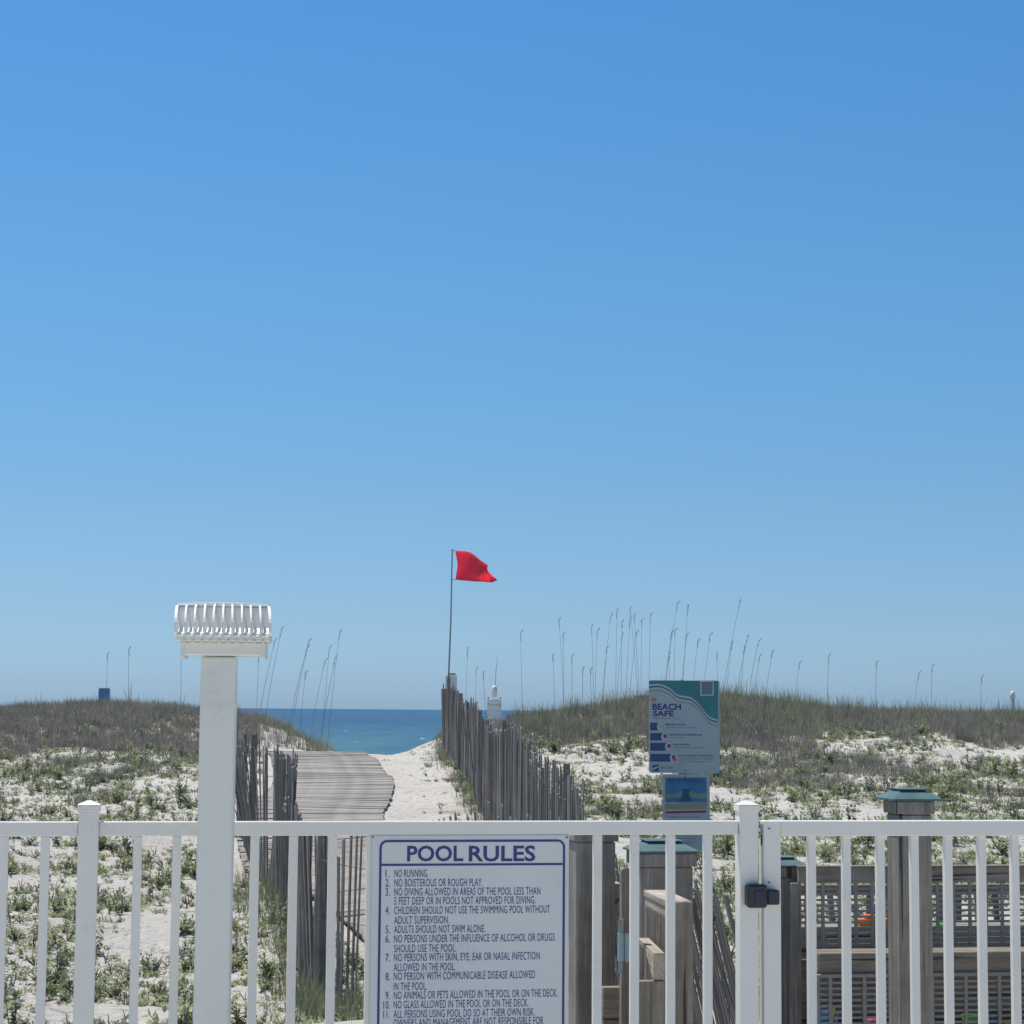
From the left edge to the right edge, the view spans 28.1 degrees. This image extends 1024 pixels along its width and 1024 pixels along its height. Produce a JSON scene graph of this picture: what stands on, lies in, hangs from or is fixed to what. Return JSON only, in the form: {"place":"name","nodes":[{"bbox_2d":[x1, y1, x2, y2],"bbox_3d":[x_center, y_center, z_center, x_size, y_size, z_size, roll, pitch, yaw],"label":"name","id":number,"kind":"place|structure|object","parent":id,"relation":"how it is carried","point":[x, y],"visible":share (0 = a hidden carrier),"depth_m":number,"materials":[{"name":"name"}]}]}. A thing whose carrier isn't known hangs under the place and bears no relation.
{"place":"outdoors","nodes":[
{"label":"outdoors","id":0,"kind":"place"},
{"bbox_2d":[2,706,530,754],"bbox_3d":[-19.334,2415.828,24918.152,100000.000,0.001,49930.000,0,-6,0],"label":"sea","id":1,"kind":"structure","parent":0,"point":[384,731],"depth_m":485.77,"materials":[{"name":"liquid"}]},
{"bbox_2d":[0,710,1023,1023],"bbox_3d":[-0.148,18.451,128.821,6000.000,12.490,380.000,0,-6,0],"label":"sand ground","id":2,"kind":"structure","parent":0,"point":[408,802],"depth_m":22.94,"materials":[{"name":"white sand"}]},
{"bbox_2d":[0,806,16,819],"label":"dune plant","id":3,"kind":"object","parent":2,"relation":"on","point":[10,815],"visible":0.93,"depth_m":22.68,"materials":[{"name":"green plant"}]},
{"bbox_2d":[3,985,23,1023],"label":"dune plant","id":4,"kind":"object","parent":2,"relation":"on","point":[16,1007],"visible":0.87,"depth_m":11.37,"materials":[{"name":"green plant"}]},
{"bbox_2d":[6,923,23,939],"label":"dune plant","id":5,"kind":"object","parent":2,"relation":"on","point":[15,934],"visible":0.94,"depth_m":15.15,"materials":[{"name":"green plant"}]},
{"bbox_2d":[7,890,33,912],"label":"dune plant","id":6,"kind":"object","parent":2,"relation":"on","point":[15,903],"visible":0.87,"depth_m":16.59,"materials":[{"name":"green plant"}]},
{"bbox_2d":[16,1013,32,1023],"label":"dune plant","id":7,"kind":"object","parent":2,"relation":"on","point":[23,1020],"visible":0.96,"depth_m":11.24,"materials":[{"name":"green plant"}]},
{"bbox_2d":[12,888,38,910],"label":"dune plant","id":8,"kind":"object","parent":2,"relation":"on","point":[20,907],"visible":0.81,"depth_m":16.64,"materials":[{"name":"green plant"}]},
{"bbox_2d":[32,959,63,985],"bbox_3d":[-3.092,3.105,13.767,0.253,0.198,0.200,5,-7,-40],"label":"dune plant","id":9,"kind":"object","parent":2,"relation":"on","point":[55,977],"visible":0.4,"depth_m":13.80,"materials":[{"name":"green plant"}]},
{"bbox_2d":[38,907,73,919],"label":"dune plant","id":10,"kind":"object","parent":2,"relation":"on","point":[66,911],"visible":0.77,"depth_m":16.05,"materials":[{"name":"green plant"}]},
{"bbox_2d":[52,897,61,913],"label":"dune plant","id":11,"kind":"object","parent":2,"relation":"on","point":[55,907],"visible":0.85,"depth_m":16.28,"materials":[{"name":"green plant"}]},
{"bbox_2d":[46,970,68,994],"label":"dune plant","id":12,"kind":"object","parent":2,"relation":"on","point":[51,990],"visible":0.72,"depth_m":13.23,"materials":[{"name":"green plant"}]},
{"bbox_2d":[48,943,67,979],"bbox_3d":[-3.075,3.080,13.938,0.159,0.262,0.206,-3,-1,5],"label":"dune plant","id":13,"kind":"object","parent":2,"relation":"on","point":[59,955],"visible":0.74,"depth_m":13.93,"materials":[{"name":"green plant"}]},
{"bbox_2d":[48,887,75,917],"bbox_3d":[-3.599,3.156,16.497,0.362,0.265,0.290,-3,-7,34],"label":"dune plant","id":14,"kind":"object","parent":2,"relation":"on","point":[63,907],"visible":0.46,"depth_m":16.46,"materials":[{"name":"green plant"}]},
{"bbox_2d":[46,970,112,993],"bbox_3d":[-2.805,3.122,13.530,0.422,0.170,0.469,6,-5,39],"label":"dune plant","id":15,"kind":"object","parent":2,"relation":"on","point":[64,974],"visible":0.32,"depth_m":13.47,"materials":[{"name":"green plant"}]},
{"bbox_2d":[98,687,109,701],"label":"blue bin","id":16,"kind":"object","parent":2,"relation":"on","point":[101,692],"visible":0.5,"depth_m":44.70,"materials":[{"name":"plastic"}]},
{"bbox_2d":[94,975,118,997],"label":"dune plant","id":17,"kind":"object","parent":2,"relation":"on","point":[99,988],"visible":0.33,"depth_m":13.17,"materials":[{"name":"green plant"}]},
{"bbox_2d":[99,836,119,848],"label":"dune plant","id":18,"kind":"object","parent":2,"relation":"on","point":[104,840],"visible":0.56,"depth_m":21.32,"materials":[{"name":"green plant"}]},
{"bbox_2d":[97,970,124,997],"bbox_3d":[-2.641,3.114,13.464,0.191,0.200,0.219,1,-6,-10],"label":"dune plant","id":19,"kind":"object","parent":2,"relation":"on","point":[116,983],"visible":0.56,"depth_m":13.47,"materials":[{"name":"green plant"}]},
{"bbox_2d":[98,785,129,803],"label":"dune plant","id":20,"kind":"object","parent":2,"relation":"on","point":[115,800],"visible":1,"depth_m":24.33,"materials":[{"name":"green plant"}]},
{"bbox_2d":[108,892,128,914],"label":"dune plant","id":21,"kind":"object","parent":2,"relation":"on","point":[119,907],"visible":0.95,"depth_m":16.74,"materials":[{"name":"green plant"}]},
{"bbox_2d":[112,960,139,985],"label":"dune plant","id":22,"kind":"object","parent":2,"relation":"on","point":[127,975],"visible":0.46,"depth_m":13.99,"materials":[{"name":"green plant"}]},
{"bbox_2d":[121,836,132,854],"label":"dune plant","id":23,"kind":"object","parent":2,"relation":"on","point":[128,848],"visible":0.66,"depth_m":21.16,"materials":[{"name":"green plant"}]},
{"bbox_2d":[122,989,167,1007],"bbox_3d":[-2.308,3.065,12.843,0.316,0.111,0.267,3,-6,-21],"label":"dune plant","id":24,"kind":"object","parent":2,"relation":"on","point":[160,998],"visible":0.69,"depth_m":12.84,"materials":[{"name":"green plant"}]},
{"bbox_2d":[142,874,155,897],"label":"dune plant","id":25,"kind":"object","parent":2,"relation":"on","point":[150,889],"visible":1,"depth_m":18.21,"materials":[{"name":"green plant"}]},
{"bbox_2d":[146,790,157,807],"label":"dune plant","id":26,"kind":"object","parent":2,"relation":"on","point":[150,804],"visible":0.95,"depth_m":23.90,"materials":[{"name":"green plant"}]},
{"bbox_2d":[143,973,168,994],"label":"dune plant","id":27,"kind":"object","parent":2,"relation":"on","point":[153,990],"visible":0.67,"depth_m":13.53,"materials":[{"name":"green plant"}]},
{"bbox_2d":[143,966,168,976],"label":"dune plant","id":28,"kind":"object","parent":2,"relation":"on","point":[155,974],"visible":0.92,"depth_m":14.19,"materials":[{"name":"green plant"}]},
{"bbox_2d":[150,871,166,889],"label":"dune plant","id":29,"kind":"object","parent":2,"relation":"on","point":[158,883],"visible":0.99,"depth_m":18.62,"materials":[{"name":"green plant"}]},
{"bbox_2d":[154,981,179,1002],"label":"dune plant","id":30,"kind":"object","parent":2,"relation":"on","point":[164,997],"visible":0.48,"depth_m":13.18,"materials":[{"name":"green plant"}]},
{"bbox_2d":[141,989,193,1023],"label":"dune plant","id":31,"kind":"object","parent":2,"relation":"on","point":[180,1011],"visible":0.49,"depth_m":10.88,"materials":[{"name":"green plant"}]},
{"bbox_2d":[166,777,188,796],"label":"dune plant","id":32,"kind":"object","parent":2,"relation":"on","point":[179,787],"visible":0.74,"depth_m":25.49,"materials":[{"name":"green plant"}]},
{"bbox_2d":[179,949,193,969],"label":"dune plant","id":33,"kind":"object","parent":2,"relation":"on","point":[191,962],"visible":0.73,"depth_m":14.40,"materials":[{"name":"green plant"}]},
{"bbox_2d":[181,855,191,875],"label":"dune plant","id":34,"kind":"object","parent":2,"relation":"on","point":[185,868],"visible":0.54,"depth_m":19.67,"materials":[{"name":"green plant"}]},
{"bbox_2d":[179,904,194,931],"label":"dune plant","id":35,"kind":"object","parent":2,"relation":"on","point":[185,923],"visible":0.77,"depth_m":15.48,"materials":[{"name":"green plant"}]},
{"bbox_2d":[181,792,197,806],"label":"dune plant","id":36,"kind":"object","parent":2,"relation":"on","point":[186,800],"visible":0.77,"depth_m":23.85,"materials":[{"name":"green plant"}]},
{"bbox_2d":[183,856,196,878],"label":"dune plant","id":37,"kind":"object","parent":2,"relation":"on","point":[193,870],"visible":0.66,"depth_m":19.34,"materials":[{"name":"green plant"}]},
{"bbox_2d":[230,995,246,1023],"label":"dune plant","id":38,"kind":"object","parent":2,"relation":"on","point":[237,1018],"visible":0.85,"depth_m":11.28,"materials":[{"name":"green plant"}]},
{"bbox_2d":[232,943,247,964],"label":"dune plant","id":39,"kind":"object","parent":2,"relation":"on","point":[240,958],"visible":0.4,"depth_m":14.47,"materials":[{"name":"green plant"}]},
{"bbox_2d":[243,951,279,976],"bbox_3d":[-1.700,3.078,13.906,0.230,0.210,0.286,3,-6,-20],"label":"dune plant","id":40,"kind":"object","parent":2,"relation":"on","point":[266,967],"visible":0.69,"depth_m":13.88,"materials":[{"name":"green plant"}]},
{"bbox_2d":[256,1011,272,1023],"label":"dune plant","id":41,"kind":"object","parent":2,"relation":"on","point":[262,1018],"visible":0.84,"depth_m":11.87,"materials":[{"name":"green plant"}]},
{"bbox_2d":[257,955,274,978],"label":"dune plant","id":42,"kind":"object","parent":2,"relation":"on","point":[264,966],"visible":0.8,"depth_m":13.82,"materials":[{"name":"green plant"}]},
{"bbox_2d":[257,970,278,989],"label":"dune plant","id":43,"kind":"object","parent":2,"relation":"on","point":[266,986],"visible":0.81,"depth_m":13.47,"materials":[{"name":"green plant"}]},
{"bbox_2d":[260,894,286,920],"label":"dune plant","id":44,"kind":"object","parent":2,"relation":"on","point":[278,910],"visible":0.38,"depth_m":15.62,"materials":[{"name":"green plant"}]},
{"bbox_2d":[277,639,311,743],"bbox_3d":[-3.938,3.192,36.399,0.707,1.925,0.341,-3,-7,35],"label":"sea oats stalk","id":45,"kind":"object","parent":2,"relation":"on","point":[286,738],"visible":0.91,"depth_m":36.38,"materials":[{"name":"plant"}]},
{"bbox_2d":[343,943,363,967],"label":"dune plant","id":46,"kind":"object","parent":2,"relation":"on","point":[359,957],"visible":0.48,"depth_m":13.82,"materials":[{"name":"green plant"}]},
{"bbox_2d":[343,960,363,978],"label":"dune plant","id":47,"kind":"object","parent":2,"relation":"on","point":[361,973],"visible":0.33,"depth_m":13.47,"materials":[{"name":"green plant"}]},
{"bbox_2d":[233,742,486,1022],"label":"fence foot grass","id":48,"kind":"structure","parent":2,"relation":"on","point":[309,1001],"depth_m":13.57,"materials":[{"name":"green plant"}]},
{"bbox_2d":[234,721,527,1006],"bbox_3d":[-1.731,2.610,16.243,0.757,1.997,13.115,2,-6,-14],"label":"sand fence","id":49,"kind":"object","parent":2,"relation":"on","point":[312,949],"visible":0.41,"depth_m":13.54,"materials":[{"name":"wood"}]},
{"bbox_2d":[445,673,456,689],"bbox_3d":[-1.077,3.619,36.106,0.205,1.548,0.148,0,-6,0],"label":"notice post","id":50,"kind":"object","parent":2,"relation":"on","point":[453,677],"visible":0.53,"depth_m":36.10,"materials":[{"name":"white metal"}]},
{"bbox_2d":[448,549,496,678],"bbox_3d":[-0.701,2.121,36.136,0.867,2.940,0.250,0,-6,0],"label":"red flag","id":51,"kind":"object","parent":50,"relation":"attached to","point":[471,567],"visible":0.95,"depth_m":36.25,"materials":[{"name":"fabric"}]},
{"bbox_2d":[237,751,695,1023],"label":"plank path","id":52,"kind":"structure","parent":2,"relation":"on","point":[344,786],"depth_m":25.11,"materials":[{"name":"grey wood"}]},
{"bbox_2d":[487,657,500,720],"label":"beach marker","id":53,"kind":"object","parent":2,"relation":"on","point":[494,706],"visible":0.83,"depth_m":43.78,"materials":[{"name":"white plastic"}]},
{"bbox_2d":[0,711,1023,1023],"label":"creeping sprigs","id":54,"kind":"object","parent":2,"relation":"on","point":[234,983],"visible":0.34,"depth_m":22.88,"materials":[{"name":"green plant"}]},
{"bbox_2d":[0,696,1023,1023],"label":"dune ground plants","id":55,"kind":"object","parent":2,"relation":"on","point":[56,774],"visible":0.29,"depth_m":26.28,"materials":[{"name":"green plant"}]},
{"bbox_2d":[0,710,1023,1023],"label":"dead stems","id":56,"kind":"object","parent":2,"relation":"on","point":[158,862],"visible":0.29,"depth_m":23.44,"materials":[{"name":"brown plant"}]},
{"bbox_2d":[0,690,1023,816],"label":"dry brush","id":57,"kind":"object","parent":2,"relation":"on","point":[98,719],"visible":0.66,"depth_m":34.67,"materials":[{"name":"plant"}]},
{"bbox_2d":[441,679,735,1023],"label":"sand fence","id":58,"kind":"object","parent":2,"relation":"on","point":[491,761],"visible":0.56,"depth_m":17.39,"materials":[{"name":"wood"}]},
{"bbox_2d":[568,835,618,1023],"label":"wooden post","id":59,"kind":"object","parent":2,"relation":"on","point":[580,933],"visible":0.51,"depth_m":7.67,"materials":[{"name":"brown wood"}]},
{"bbox_2d":[615,881,619,920],"bbox_3d":[0.391,1.490,7.843,0.042,0.142,0.100,1,-6,-9],"label":"rail stub","id":60,"kind":"object","parent":59,"relation":"attached to","point":[617,897],"visible":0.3,"depth_m":7.79,"materials":[{"name":"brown wood"}]},
{"bbox_2d":[594,792,618,812],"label":"dune plant","id":61,"kind":"object","parent":2,"relation":"on","point":[604,799],"visible":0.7,"depth_m":24.04,"materials":[{"name":"green plant"}]},
{"bbox_2d":[602,986,618,1023],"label":"board","id":62,"kind":"object","parent":2,"relation":"on","point":[610,1004],"visible":0.43,"depth_m":7.24,"materials":[{"name":"brown wood"}]},
{"bbox_2d":[604,796,618,819],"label":"dune plant","id":63,"kind":"object","parent":2,"relation":"on","point":[612,807],"visible":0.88,"depth_m":22.89,"materials":[{"name":"green plant"}]},
{"bbox_2d":[617,867,628,1023],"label":"gate post board","id":64,"kind":"object","parent":2,"relation":"on","point":[623,953],"visible":0.88,"depth_m":6.98,"materials":[{"name":"brown wood"}]},
{"bbox_2d":[633,779,655,792],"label":"dune plant","id":65,"kind":"object","parent":2,"relation":"on","point":[647,789],"visible":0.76,"depth_m":26.29,"materials":[{"name":"green plant"}]},
{"bbox_2d":[639,980,663,1023],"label":"skirt board","id":66,"kind":"object","parent":2,"relation":"on","point":[651,1001],"visible":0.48,"depth_m":6.72,"materials":[{"name":"brown wood"}]},
{"bbox_2d":[623,838,699,979],"bbox_3d":[0.542,2.017,7.461,0.236,1.631,0.236,1,-6,-9],"label":"wooden post","id":67,"kind":"object","parent":2,"relation":"on","point":[651,863],"visible":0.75,"depth_m":7.43,"materials":[{"name":"brown wood"}]},
{"bbox_2d":[644,890,692,1023],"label":"wooden gate","id":68,"kind":"structure","parent":2,"relation":"on","point":[654,919],"depth_m":6.83,"materials":[{"name":"brown wood"}]},
{"bbox_2d":[639,938,663,979],"bbox_3d":[0.469,1.506,6.913,0.037,0.085,0.450,1,-6,-3],"label":"rail end","id":69,"kind":"object","parent":68,"relation":"attached to","point":[654,954],"visible":0.88,"depth_m":6.71,"materials":[{"name":"brown wood"}]},
{"bbox_2d":[649,679,719,773],"bbox_3d":[1.115,2.136,13.277,0.459,2.096,0.049,0,-6,0],"label":"beach safety sign","id":70,"kind":"object","parent":2,"relation":"on","point":[683,726],"visible":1,"depth_m":13.33,"materials":[{"name":"white plastic"}]},
{"bbox_2d":[662,774,709,850],"bbox_3d":[1.128,1.946,13.269,0.306,0.490,0.007,0,-6,0],"label":"rip current sign","id":71,"kind":"object","parent":70,"relation":"attached to","point":[685,796],"visible":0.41,"depth_m":13.27,"materials":[{"name":"blue plastic"}]},
{"bbox_2d":[714,835,734,853],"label":"dune plant","id":72,"kind":"object","parent":2,"relation":"on","point":[728,846],"visible":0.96,"depth_m":19.86,"materials":[{"name":"green plant"}]},
{"bbox_2d":[754,796,789,814],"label":"dune plant","id":73,"kind":"object","parent":2,"relation":"on","point":[771,808],"visible":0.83,"depth_m":23.36,"materials":[{"name":"green plant"}]},
{"bbox_2d":[758,855,805,1023],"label":"wooden post","id":74,"kind":"object","parent":2,"relation":"on","point":[789,863],"visible":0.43,"depth_m":9.53,"materials":[{"name":"brown wood"}]},
{"bbox_2d":[786,784,799,802],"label":"dune plant","id":75,"kind":"object","parent":2,"relation":"on","point":[794,793],"visible":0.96,"depth_m":24.49,"materials":[{"name":"green plant"}]},
{"bbox_2d":[792,759,814,775],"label":"dune plant","id":76,"kind":"object","parent":2,"relation":"on","point":[796,769],"visible":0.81,"depth_m":28.87,"materials":[{"name":"green plant"}]},
{"bbox_2d":[840,776,852,798],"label":"dune plant","id":77,"kind":"object","parent":2,"relation":"on","point":[848,793],"visible":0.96,"depth_m":25.03,"materials":[{"name":"green plant"}]},
{"bbox_2d":[845,804,855,819],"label":"dune plant","id":78,"kind":"object","parent":2,"relation":"on","point":[849,812],"visible":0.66,"depth_m":22.01,"materials":[{"name":"green plant"}]},
{"bbox_2d":[882,769,899,789],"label":"dune plant","id":79,"kind":"object","parent":2,"relation":"on","point":[885,775],"visible":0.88,"depth_m":26.65,"materials":[{"name":"green plant"}]},
{"bbox_2d":[789,864,1023,1023],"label":"lattice railing","id":80,"kind":"object","parent":2,"relation":"on","point":[829,979],"visible":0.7,"depth_m":9.50,"materials":[{"name":"brown wood"}]},
{"bbox_2d":[820,1010,839,1022],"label":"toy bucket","id":81,"kind":"object","parent":80,"relation":"on","point":[827,1020],"visible":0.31,"depth_m":9.40,"materials":[{"name":"blue plastic"}]},
{"bbox_2d":[875,788,942,1023],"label":"wooden post","id":82,"kind":"object","parent":2,"relation":"on","point":[908,803],"visible":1,"depth_m":7.50,"materials":[{"name":"brown wood"}]},
{"bbox_2d":[801,883,1023,958],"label":"railing","id":83,"kind":"object","parent":2,"relation":"on","point":[804,952],"visible":0.09,"depth_m":10.68,"materials":[{"name":"brown wood"}]},
{"bbox_2d":[916,740,937,750],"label":"dune plant","id":84,"kind":"object","parent":2,"relation":"on","point":[927,748],"visible":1,"depth_m":32.46,"materials":[{"name":"green plant"}]},
{"bbox_2d":[918,769,937,784],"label":"dune plant","id":85,"kind":"object","parent":2,"relation":"on","point":[926,781],"visible":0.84,"depth_m":27.27,"materials":[{"name":"green plant"}]},
{"bbox_2d":[935,775,966,792],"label":"dune plant","id":86,"kind":"object","parent":2,"relation":"on","point":[950,786],"visible":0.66,"depth_m":26.23,"materials":[{"name":"green plant"}]},
{"bbox_2d":[940,772,963,786],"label":"dune plant","id":87,"kind":"object","parent":2,"relation":"on","point":[944,778],"visible":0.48,"depth_m":26.93,"materials":[{"name":"green plant"}]},
{"bbox_2d":[986,758,1006,774],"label":"dune plant","id":88,"kind":"object","parent":2,"relation":"on","point":[996,767],"visible":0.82,"depth_m":29.84,"materials":[{"name":"green plant"}]},
{"bbox_2d":[993,776,1006,795],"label":"dune plant","id":89,"kind":"object","parent":2,"relation":"on","point":[997,785],"visible":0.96,"depth_m":26.17,"materials":[{"name":"green plant"}]},
{"bbox_2d":[988,836,1020,854],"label":"dune plant","id":90,"kind":"object","parent":2,"relation":"on","point":[1000,848],"visible":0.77,"depth_m":19.51,"materials":[{"name":"green plant"}]},
{"bbox_2d":[1004,799,1019,819],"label":"dune plant","id":91,"kind":"object","parent":2,"relation":"on","point":[1014,814],"visible":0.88,"depth_m":23.08,"materials":[{"name":"green plant"}]},
{"bbox_2d":[1002,757,1023,777],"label":"dune plant","id":92,"kind":"object","parent":2,"relation":"on","point":[1013,767],"visible":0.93,"depth_m":28.44,"materials":[{"name":"green plant"}]},
{"bbox_2d":[0,677,1023,750],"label":"crest grass","id":93,"kind":"structure","parent":0,"point":[781,699],"depth_m":36.76,"materials":[{"name":"green plant"}]},
{"bbox_2d":[0,0,1023,712],"label":"sky","id":94,"kind":"structure","parent":0,"point":[648,306],"materials":[{"name":"blue"}]},
{"bbox_2d":[858,914,886,926],"bbox_3d":[1.877,2.125,10.636,0.187,0.070,0.070,1,-6,-9],"label":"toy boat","id":95,"kind":"object","parent":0,"point":[864,924],"visible":0.28,"depth_m":10.59,"materials":[{"name":"orange plastic"}]},
{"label":"pool deck","id":96,"kind":"structure","parent":0,"visible":0},
{"bbox_2d":[174,602,271,1023],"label":"hooded post","id":97,"kind":"object","parent":96,"relation":"on","point":[218,637],"visible":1,"depth_m":5.98,"materials":[{"name":"white plastic"}]},
{"bbox_2d":[0,800,766,1023],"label":"pool fence","id":98,"kind":"object","parent":96,"relation":"on","point":[88,828],"visible":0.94,"depth_m":6.26,"materials":[{"name":"white plastic"}]},
{"bbox_2d":[369,835,568,1023],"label":"pool rules sign","id":99,"kind":"object","parent":98,"relation":"attached to","point":[469,929],"visible":1,"depth_m":6.31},
{"bbox_2d":[759,820,1023,1023],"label":"pool gate","id":100,"kind":"structure","parent":98,"relation":"attached to","point":[772,832],"depth_m":6.56,"materials":[{"name":"white plastic"}]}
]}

